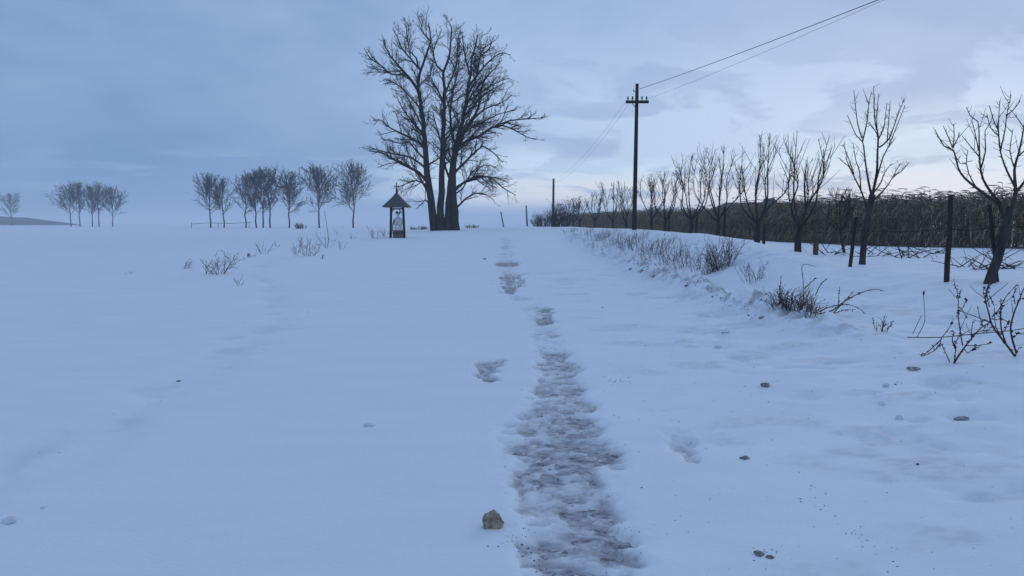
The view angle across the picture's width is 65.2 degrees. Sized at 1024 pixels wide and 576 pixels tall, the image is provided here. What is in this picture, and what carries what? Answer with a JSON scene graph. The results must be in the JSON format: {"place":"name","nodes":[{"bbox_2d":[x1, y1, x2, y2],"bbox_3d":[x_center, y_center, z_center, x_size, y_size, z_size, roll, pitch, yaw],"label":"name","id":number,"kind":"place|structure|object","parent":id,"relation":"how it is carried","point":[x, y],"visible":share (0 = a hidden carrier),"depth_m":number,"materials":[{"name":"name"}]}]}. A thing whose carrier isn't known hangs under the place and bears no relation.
{"place":"outdoors","nodes":[
{"label":"outdoors","id":0,"kind":"place"},
{"bbox_2d":[0,216,78,224],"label":"hill","id":1,"kind":"structure","parent":0,"point":[18,221],"depth_m":581.51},
{"bbox_2d":[0,224,1023,575],"bbox_3d":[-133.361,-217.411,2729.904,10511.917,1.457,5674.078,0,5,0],"label":"ground","id":2,"kind":"structure","parent":0,"point":[250,444],"depth_m":7.07,"materials":[{"name":"white snow"}]},
{"bbox_2d":[1,516,16,523],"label":"snow lump","id":3,"kind":"object","parent":2,"relation":"on","point":[10,520],"visible":1,"depth_m":4.32,"materials":[{"name":"white snow"}]},
{"bbox_2d":[0,193,21,225],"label":"bare tree","id":4,"kind":"object","parent":2,"relation":"on","point":[9,196],"visible":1,"depth_m":416.98,"materials":[{"name":"plant"}]},
{"bbox_2d":[44,180,84,226],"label":"bare tree","id":5,"kind":"object","parent":2,"relation":"on","point":[71,192],"visible":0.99,"depth_m":248.02,"materials":[{"name":"brown plant"}]},
{"bbox_2d":[68,180,89,226],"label":"bare tree","id":6,"kind":"object","parent":2,"relation":"on","point":[81,195],"visible":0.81,"depth_m":251.78,"materials":[{"name":"brown plant"}]},
{"bbox_2d":[81,184,105,226],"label":"bare tree","id":7,"kind":"object","parent":2,"relation":"on","point":[91,197],"visible":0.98,"depth_m":253.97,"materials":[{"name":"brown plant"}]},
{"bbox_2d":[82,181,112,226],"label":"bare tree","id":8,"kind":"object","parent":2,"relation":"on","point":[97,191],"visible":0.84,"depth_m":257.10,"materials":[{"name":"brown plant"}]},
{"bbox_2d":[90,185,127,226],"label":"bare tree","id":9,"kind":"object","parent":2,"relation":"on","point":[111,199],"visible":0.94,"depth_m":259.55,"materials":[{"name":"plant"}]},
{"bbox_2d":[192,171,226,227],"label":"bare tree","id":10,"kind":"object","parent":2,"relation":"on","point":[207,186],"visible":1,"depth_m":158.73,"materials":[{"name":"brown plant"}]},
{"bbox_2d":[204,260,223,273],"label":"weed","id":11,"kind":"object","parent":2,"relation":"on","point":[209,267],"visible":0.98,"depth_m":22.08,"materials":[{"name":"plant"}]},
{"bbox_2d":[191,222,248,227],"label":"wooden rail","id":12,"kind":"object","parent":2,"relation":"on","point":[221,223],"visible":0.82,"depth_m":149.49,"materials":[{"name":"brown wood"}]},
{"bbox_2d":[200,250,244,274],"bbox_3d":[-8.047,-0.720,22.183,0.982,0.732,1.056,-4,6,-43],"label":"weed","id":13,"kind":"object","parent":2,"relation":"on","point":[224,268],"visible":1,"depth_m":22.13,"materials":[{"name":"brown plant"}]},
{"bbox_2d":[207,174,238,227],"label":"bare tree","id":14,"kind":"object","parent":2,"relation":"on","point":[222,190],"visible":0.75,"depth_m":161.78,"materials":[{"name":"plant"}]},
{"bbox_2d":[229,172,260,227],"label":"bare tree","id":15,"kind":"object","parent":2,"relation":"on","point":[242,189],"visible":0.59,"depth_m":164.88,"materials":[{"name":"plant"}]},
{"bbox_2d":[241,169,266,227],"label":"bare tree","id":16,"kind":"object","parent":2,"relation":"on","point":[253,178],"visible":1,"depth_m":158.74,"materials":[{"name":"plant"}]},
{"bbox_2d":[248,168,274,227],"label":"bare tree","id":17,"kind":"object","parent":2,"relation":"on","point":[264,192],"visible":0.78,"depth_m":162.12,"materials":[{"name":"plant"}]},
{"bbox_2d":[255,242,272,253],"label":"weed","id":18,"kind":"object","parent":2,"relation":"on","point":[262,249],"visible":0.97,"depth_m":31.34,"materials":[{"name":"plant"}]},
{"bbox_2d":[252,164,282,227],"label":"bare tree","id":19,"kind":"object","parent":2,"relation":"on","point":[272,191],"visible":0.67,"depth_m":164.58,"materials":[{"name":"plant"}]},
{"bbox_2d":[267,168,307,227],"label":"bare tree","id":20,"kind":"object","parent":2,"relation":"on","point":[288,193],"visible":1,"depth_m":158.83,"materials":[{"name":"plant"}]},
{"bbox_2d":[294,222,305,228],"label":"bush","id":21,"kind":"object","parent":2,"relation":"on","point":[299,226],"visible":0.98,"depth_m":107.58,"materials":[{"name":"plant"}]},
{"bbox_2d":[296,237,321,255],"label":"weed","id":22,"kind":"object","parent":2,"relation":"on","point":[307,246],"visible":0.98,"depth_m":30.19,"materials":[{"name":"brown plant"}]},
{"bbox_2d":[293,160,338,227],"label":"bare tree","id":23,"kind":"object","parent":2,"relation":"on","point":[320,175],"visible":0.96,"depth_m":161.78,"materials":[{"name":"brown plant"}]},
{"bbox_2d":[323,159,373,227],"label":"bare tree","id":24,"kind":"object","parent":2,"relation":"on","point":[357,179],"visible":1,"depth_m":164.03,"materials":[{"name":"plant"}]},
{"bbox_2d":[364,423,374,426],"bbox_3d":[-1.132,1.088,6.350,0.092,0.020,0.098,-1,5,-9],"label":"snow lump","id":25,"kind":"object","parent":2,"relation":"on","point":[370,424],"visible":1,"depth_m":6.34,"materials":[{"name":"white snow"}]},
{"bbox_2d":[368,226,380,238],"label":"weed","id":26,"kind":"object","parent":2,"relation":"on","point":[372,233],"visible":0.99,"depth_m":43.38,"materials":[{"name":"plant"}]},
{"bbox_2d":[382,183,410,237],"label":"roadside shrine","id":27,"kind":"object","parent":2,"relation":"on","point":[396,201],"visible":0.9,"depth_m":44.60,"materials":[{"name":"brown wood"}]},
{"bbox_2d":[392,211,402,237],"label":"statue","id":28,"kind":"object","parent":2,"relation":"on","point":[397,221],"visible":1,"depth_m":44.74,"materials":[{"name":"white stone"}]},
{"bbox_2d":[359,0,469,230],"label":"bare tree","id":29,"kind":"object","parent":2,"relation":"on","point":[436,221],"visible":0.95,"depth_m":65.01,"materials":[{"name":"brown plant"}]},
{"bbox_2d":[426,24,518,230],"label":"bare tree","id":30,"kind":"object","parent":2,"relation":"on","point":[447,218],"visible":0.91,"depth_m":64.87,"materials":[{"name":"brown plant"}]},
{"bbox_2d":[426,59,546,229],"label":"bare tree","id":31,"kind":"object","parent":2,"relation":"on","point":[477,176],"visible":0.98,"depth_m":65.15,"materials":[{"name":"brown plant"}]},
{"bbox_2d":[482,509,503,528],"bbox_3d":[-0.100,1.229,4.265,0.119,0.107,0.092,0,5,0],"label":"stone","id":32,"kind":"object","parent":2,"relation":"on","point":[491,519],"visible":1,"depth_m":4.23,"materials":[{"name":"grey stone"}]},
{"bbox_2d":[39,252,1010,575],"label":"dirt crumbs","id":33,"kind":"object","parent":2,"relation":"on","point":[625,444],"visible":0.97,"depth_m":5.16,"materials":[{"name":"brown soil"}]},
{"bbox_2d":[525,205,527,225],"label":"post","id":34,"kind":"object","parent":2,"relation":"on","point":[526,216],"visible":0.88,"depth_m":149.32,"materials":[{"name":"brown wood"}]},
{"bbox_2d":[531,211,551,226],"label":"bush","id":35,"kind":"object","parent":2,"relation":"on","point":[539,221],"visible":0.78,"depth_m":99.29,"materials":[{"name":"brown plant"}]},
{"bbox_2d":[552,179,554,214],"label":"telegraph pole","id":36,"kind":"object","parent":2,"relation":"on","point":[553,187],"visible":0.56,"depth_m":91.36,"materials":[{"name":"brown wood"}]},
{"bbox_2d":[546,209,567,226],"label":"bush","id":37,"kind":"object","parent":2,"relation":"on","point":[555,222],"visible":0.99,"depth_m":85.63,"materials":[{"name":"plant"}]},
{"bbox_2d":[546,198,582,226],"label":"bush","id":38,"kind":"object","parent":2,"relation":"on","point":[564,213],"visible":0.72,"depth_m":87.49,"materials":[{"name":"plant"}]},
{"bbox_2d":[567,198,581,226],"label":"fruit tree","id":39,"kind":"object","parent":2,"relation":"on","point":[575,210],"visible":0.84,"depth_m":78.64,"materials":[{"name":"brown plant"}]},
{"bbox_2d":[570,196,587,226],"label":"fruit tree","id":40,"kind":"object","parent":2,"relation":"on","point":[579,220],"visible":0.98,"depth_m":71.59,"materials":[{"name":"brown plant"}]},
{"bbox_2d":[583,192,603,227],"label":"fruit tree","id":41,"kind":"object","parent":2,"relation":"on","point":[598,213],"visible":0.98,"depth_m":63.65,"materials":[{"name":"brown plant"}]},
{"bbox_2d":[587,230,612,240],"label":"weed clump","id":42,"kind":"object","parent":2,"relation":"on","point":[600,235],"visible":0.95,"depth_m":38.77,"materials":[{"name":"brown plant"}]},
{"bbox_2d":[595,181,627,227],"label":"fruit tree","id":43,"kind":"object","parent":2,"relation":"on","point":[613,214],"visible":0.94,"depth_m":56.71,"materials":[{"name":"brown plant"}]},
{"bbox_2d":[598,230,624,246],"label":"weed clump","id":44,"kind":"object","parent":2,"relation":"on","point":[611,240],"visible":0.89,"depth_m":34.80,"materials":[{"name":"brown plant"}]},
{"bbox_2d":[613,185,639,228],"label":"fruit tree","id":45,"kind":"object","parent":2,"relation":"on","point":[623,215],"visible":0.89,"depth_m":51.76,"materials":[{"name":"brown plant"}]},
{"bbox_2d":[612,230,643,249],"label":"weed clump","id":46,"kind":"object","parent":2,"relation":"on","point":[627,240],"visible":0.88,"depth_m":30.97,"materials":[{"name":"brown plant"}]},
{"bbox_2d":[616,227,653,248],"bbox_3d":[4.857,-1.944,31.535,1.479,0.979,1.346,4,6,43],"label":"weed clump","id":47,"kind":"object","parent":2,"relation":"on","point":[634,238],"visible":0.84,"depth_m":31.71,"materials":[{"name":"brown plant"}]},
{"bbox_2d":[626,84,648,229],"bbox_3d":[6.143,-6.263,39.571,1.120,7.561,0.346,0,5,0],"label":"telegraph pole","id":48,"kind":"object","parent":2,"relation":"on","point":[636,101],"visible":0.99,"depth_m":39.52,"materials":[{"name":"brown wood"}]},
{"bbox_2d":[640,0,877,88],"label":"overhead wire","id":49,"kind":"object","parent":48,"relation":"attached to","point":[773,40],"visible":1,"depth_m":24.73,"materials":[{"name":"black metal"}]},
{"bbox_2d":[646,0,882,99],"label":"overhead wire","id":50,"kind":"object","parent":48,"relation":"attached to","point":[779,45],"visible":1,"depth_m":24.38,"materials":[{"name":"black metal"}]},
{"bbox_2d":[625,236,655,253],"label":"weed clump","id":51,"kind":"object","parent":2,"relation":"on","point":[639,243],"visible":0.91,"depth_m":27.45,"materials":[{"name":"brown plant"}]},
{"bbox_2d":[637,237,672,259],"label":"weed clump","id":52,"kind":"object","parent":2,"relation":"on","point":[654,249],"visible":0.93,"depth_m":25.66,"materials":[{"name":"brown plant"}]},
{"bbox_2d":[637,172,675,229],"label":"fruit tree","id":53,"kind":"object","parent":2,"relation":"on","point":[651,206],"visible":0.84,"depth_m":44.80,"materials":[{"name":"brown plant"}]},
{"bbox_2d":[637,229,679,252],"bbox_3d":[4.900,-1.550,26.965,1.422,0.956,0.826,0,5,0],"label":"weed clump","id":54,"kind":"object","parent":2,"relation":"on","point":[658,242],"visible":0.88,"depth_m":26.88,"materials":[{"name":"brown plant"}]},
{"bbox_2d":[649,170,681,230],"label":"fruit tree","id":55,"kind":"object","parent":2,"relation":"on","point":[665,218],"visible":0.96,"depth_m":40.62,"materials":[{"name":"brown plant"}]},
{"bbox_2d":[648,237,688,265],"bbox_3d":[4.641,-1.091,23.753,1.135,0.940,1.099,-3,6,-35],"label":"weed clump","id":56,"kind":"object","parent":2,"relation":"on","point":[681,249],"visible":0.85,"depth_m":23.73,"materials":[{"name":"brown plant"}]},
{"bbox_2d":[668,211,669,231],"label":"tree stake","id":57,"kind":"object","parent":2,"relation":"on","point":[668,221],"visible":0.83,"depth_m":40.42,"materials":[{"name":"brown wood"}]},
{"bbox_2d":[661,236,708,269],"bbox_3d":[4.731,-0.971,22.132,1.389,1.042,1.052,0,5,0],"label":"weed clump","id":58,"kind":"object","parent":2,"relation":"on","point":[677,258],"visible":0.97,"depth_m":22.17,"materials":[{"name":"brown plant"}]},
{"bbox_2d":[672,152,718,232],"bbox_3d":[8.042,-4.156,35.389,2.189,3.749,1.868,2,5,23],"label":"fruit tree","id":59,"kind":"object","parent":2,"relation":"on","point":[693,216],"visible":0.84,"depth_m":35.36,"materials":[{"name":"brown plant"}]},
{"bbox_2d":[695,218,697,232],"bbox_3d":[8.080,-2.634,35.094,0.133,0.909,0.116,0,5,0],"label":"tree stake","id":60,"kind":"object","parent":2,"relation":"on","point":[696,226],"visible":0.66,"depth_m":35.06,"materials":[{"name":"brown wood"}]},
{"bbox_2d":[683,246,710,271],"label":"bush","id":61,"kind":"object","parent":2,"relation":"on","point":[698,260],"visible":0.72,"depth_m":20.86,"materials":[{"name":"brown plant"}]},
{"bbox_2d":[697,256,724,274],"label":"bush","id":62,"kind":"object","parent":2,"relation":"on","point":[702,270],"visible":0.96,"depth_m":19.91,"materials":[{"name":"brown plant"}]},
{"bbox_2d":[671,146,756,235],"bbox_3d":[8.027,-3.860,31.807,3.218,3.873,1.802,0,5,0],"label":"fruit tree","id":63,"kind":"object","parent":2,"relation":"on","point":[717,219],"visible":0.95,"depth_m":31.60,"materials":[{"name":"brown plant"}]},
{"bbox_2d":[692,233,750,271],"bbox_3d":[5.170,-0.915,19.980,1.219,1.072,1.333,-2,5,-25],"label":"bush","id":64,"kind":"object","parent":2,"relation":"on","point":[728,259],"visible":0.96,"depth_m":19.86,"materials":[{"name":"brown plant"}]},
{"bbox_2d":[723,206,725,236],"bbox_3d":[8.337,-2.516,31.395,0.127,1.392,0.125,0,5,0],"label":"tree stake","id":65,"kind":"object","parent":2,"relation":"on","point":[724,226],"visible":0.77,"depth_m":31.36,"materials":[{"name":"brown wood"}]},
{"bbox_2d":[721,329,729,332],"bbox_3d":[3.047,0.622,11.424,0.124,0.060,0.140,3,6,37],"label":"snow lump","id":66,"kind":"object","parent":2,"relation":"on","point":[725,331],"visible":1,"depth_m":11.39,"materials":[{"name":"white snow"}]},
{"bbox_2d":[739,456,749,459],"bbox_3d":[1.596,1.166,5.496,0.061,0.035,0.059,-3,5,-30],"label":"clod","id":67,"kind":"object","parent":2,"relation":"on","point":[744,457],"visible":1,"depth_m":5.48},
{"bbox_2d":[734,259,767,282],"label":"bush","id":68,"kind":"object","parent":2,"relation":"on","point":[760,269],"visible":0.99,"depth_m":17.81,"materials":[{"name":"brown plant"}]},
{"bbox_2d":[716,198,799,210],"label":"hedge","id":69,"kind":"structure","parent":2,"relation":"on","point":[727,206],"depth_m":93.74,"materials":[{"name":"brown plant"}]},
{"bbox_2d":[754,550,764,555],"bbox_3d":[1.207,1.294,3.898,0.051,0.021,0.060,0,5,3],"label":"clod","id":70,"kind":"object","parent":2,"relation":"on","point":[758,553],"visible":1,"depth_m":3.89,"materials":[{"name":"brown soil"}]},
{"bbox_2d":[762,224,765,243],"bbox_3d":[8.420,-1.722,26.746,0.137,0.843,0.124,0,5,0],"label":"tree stake","id":71,"kind":"object","parent":2,"relation":"on","point":[764,234],"visible":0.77,"depth_m":26.70,"materials":[{"name":"brown wood"}]},
{"bbox_2d":[729,131,800,242],"bbox_3d":[8.347,-3.320,26.796,2.112,3.870,1.992,-3,6,-34],"label":"fruit tree","id":72,"kind":"object","parent":2,"relation":"on","point":[757,221],"visible":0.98,"depth_m":26.78,"materials":[{"name":"brown plant"}]},
{"bbox_2d":[760,382,769,386],"bbox_3d":[2.486,0.954,7.862,0.088,0.056,0.117,0,5,0],"label":"clod","id":73,"kind":"object","parent":2,"relation":"on","point":[764,384],"visible":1,"depth_m":7.82,"materials":[{"name":"brown soil"}]},
{"bbox_2d":[561,182,1023,248],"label":"maize field","id":74,"kind":"structure","parent":2,"relation":"on","point":[894,213],"depth_m":36.33,"materials":[{"name":"brown plant"}]},
{"bbox_2d":[772,130,844,251],"bbox_3d":[8.402,-2.756,23.368,1.366,3.593,2.520,-4,6,-38],"label":"fruit tree","id":75,"kind":"object","parent":2,"relation":"on","point":[797,242],"visible":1,"depth_m":23.15,"materials":[{"name":"brown plant"}]},
{"bbox_2d":[813,224,818,254],"bbox_3d":[8.511,-1.289,22.422,0.164,1.028,0.259,0,5,0],"label":"fence post","id":76,"kind":"object","parent":2,"relation":"on","point":[815,239],"visible":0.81,"depth_m":22.39,"materials":[{"name":"brown wood"}]},
{"bbox_2d":[758,264,882,317],"bbox_3d":[4.733,0.024,13.082,1.891,0.881,2.732,-1,5,-14],"label":"bramble","id":77,"kind":"object","parent":2,"relation":"on","point":[809,307],"visible":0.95,"depth_m":12.45,"materials":[{"name":"brown plant"}]},
{"bbox_2d":[796,231,878,256],"bbox_3d":[9.197,-1.121,22.928,2.081,1.037,1.497,0,5,0],"label":"brush heap","id":78,"kind":"object","parent":2,"relation":"on","point":[836,252],"visible":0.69,"depth_m":22.77,"materials":[{"name":"brown plant"}]},
{"bbox_2d":[818,186,857,252],"bbox_3d":[10.073,-2.057,24.583,1.372,2.153,1.051,-1,5,-11],"label":"fruit tree","id":79,"kind":"object","parent":2,"relation":"on","point":[847,211],"visible":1,"depth_m":24.43,"materials":[{"name":"brown plant"}]},
{"bbox_2d":[848,217,857,266],"bbox_3d":[7.936,-1.000,18.635,0.287,1.319,0.095,-3,6,-36],"label":"fence post","id":80,"kind":"object","parent":2,"relation":"on","point":[852,242],"visible":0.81,"depth_m":18.60,"materials":[{"name":"brown wood"}]},
{"bbox_2d":[848,229,897,255],"bbox_3d":[10.626,-1.153,23.433,0.847,1.180,1.907,-2,5,-27],"label":"brush heap","id":81,"kind":"object","parent":2,"relation":"on","point":[875,247],"visible":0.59,"depth_m":23.43,"materials":[{"name":"brown plant"}]},
{"bbox_2d":[837,83,909,264],"bbox_3d":[8.787,-2.746,19.485,2.036,4.478,1.670,0,5,0],"label":"fruit tree","id":82,"kind":"object","parent":2,"relation":"on","point":[872,197],"visible":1,"depth_m":19.25,"materials":[{"name":"brown plant"}]},
{"bbox_2d":[872,314,893,331],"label":"bush","id":83,"kind":"object","parent":2,"relation":"on","point":[883,323],"visible":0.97,"depth_m":10.62,"materials":[{"name":"brown plant"}]},
{"bbox_2d":[891,232,901,258],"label":"cut branch","id":84,"kind":"object","parent":2,"relation":"on","point":[896,244],"visible":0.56,"depth_m":21.60,"materials":[{"name":"brown plant"}]},
{"bbox_2d":[895,415,903,419],"bbox_3d":[3.137,1.053,6.478,0.062,0.052,0.066,2,5,23],"label":"snow lump","id":85,"kind":"object","parent":2,"relation":"on","point":[898,417],"visible":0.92,"depth_m":6.45,"materials":[{"name":"white snow"}]},
{"bbox_2d":[867,239,944,257],"bbox_3d":[11.307,-1.062,22.747,1.770,0.631,1.722,0,5,0],"label":"brush heap","id":86,"kind":"object","parent":2,"relation":"on","point":[908,254],"visible":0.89,"depth_m":22.52,"materials":[{"name":"brown plant"}]},
{"bbox_2d":[907,367,920,370],"bbox_3d":[4.136,0.833,8.252,0.140,0.030,0.142,3,6,34],"label":"clod","id":87,"kind":"object","parent":2,"relation":"on","point":[913,368],"visible":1,"depth_m":8.22,"materials":[{"name":"brown soil"}]},
{"bbox_2d":[917,291,924,336],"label":"dry stalk","id":88,"kind":"object","parent":2,"relation":"on","point":[924,312],"visible":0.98,"depth_m":9.99,"materials":[{"name":"brown plant"}]},
{"bbox_2d":[908,238,957,252],"bbox_3d":[12.456,-1.239,23.812,1.519,0.519,0.836,0,5,0],"label":"brush heap","id":89,"kind":"object","parent":2,"relation":"on","point":[929,251],"visible":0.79,"depth_m":23.72,"materials":[{"name":"brown plant"}]},
{"bbox_2d":[944,195,952,281],"bbox_3d":[8.200,-0.856,15.020,0.111,1.775,0.230,4,6,39],"label":"fence post","id":90,"kind":"object","parent":2,"relation":"on","point":[948,242],"visible":0.87,"depth_m":14.98,"materials":[{"name":"brown wood"}]},
{"bbox_2d":[920,279,998,362],"bbox_3d":[4.669,0.360,8.392,0.974,0.887,0.481,0,5,0],"label":"bramble","id":91,"kind":"object","parent":2,"relation":"on","point":[960,333],"visible":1,"depth_m":8.41,"materials":[{"name":"brown plant"}]},
{"bbox_2d":[954,416,968,420],"bbox_3d":[3.624,1.052,6.454,0.112,0.038,0.115,1,5,18],"label":"clod","id":92,"kind":"object","parent":2,"relation":"on","point":[961,418],"visible":0.96,"depth_m":6.42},
{"bbox_2d":[907,328,1023,337],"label":"fallen twig","id":93,"kind":"object","parent":2,"relation":"on","point":[962,335],"visible":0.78,"depth_m":9.38,"materials":[{"name":"brown wood"}]},
{"bbox_2d":[930,247,1023,269],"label":"brush heap","id":94,"kind":"object","parent":2,"relation":"on","point":[982,265],"visible":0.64,"depth_m":18.39,"materials":[{"name":"brown plant"}]},
{"bbox_2d":[933,86,1023,283],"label":"fruit tree","id":95,"kind":"object","parent":2,"relation":"on","point":[996,261],"visible":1,"depth_m":14.31,"materials":[{"name":"brown plant"}]},
{"bbox_2d":[957,275,1023,356],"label":"bramble","id":96,"kind":"object","parent":2,"relation":"on","point":[1002,331],"visible":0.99,"depth_m":8.70,"materials":[{"name":"brown plant"}]},
{"bbox_2d":[959,239,1023,268],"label":"brush heap","id":97,"kind":"object","parent":2,"relation":"on","point":[990,258],"visible":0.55,"depth_m":18.31,"materials":[{"name":"brown plant"}]},
{"bbox_2d":[988,205,998,281],"bbox_3d":[8.725,-0.735,14.481,0.266,1.545,0.079,3,6,35],"label":"fence post","id":98,"kind":"object","parent":2,"relation":"on","point":[992,233],"visible":0.58,"depth_m":14.46,"materials":[{"name":"brown wood"}]},
{"bbox_2d":[818,226,1023,232],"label":"fence wire","id":99,"kind":"object","parent":98,"relation":"attached to","point":[928,230],"visible":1,"depth_m":15.74,"materials":[{"name":"grey metal"}]},
{"bbox_2d":[0,0,1023,223],"label":"sky","id":100,"kind":"structure","parent":0,"point":[138,97],"materials":[{"name":"blue"}]},
{"bbox_2d":[476,263,632,575],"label":"road","id":101,"kind":"structure","parent":0,"point":[606,545],"depth_m":5.26,"materials":[{"name":"white snow"}]}
]}

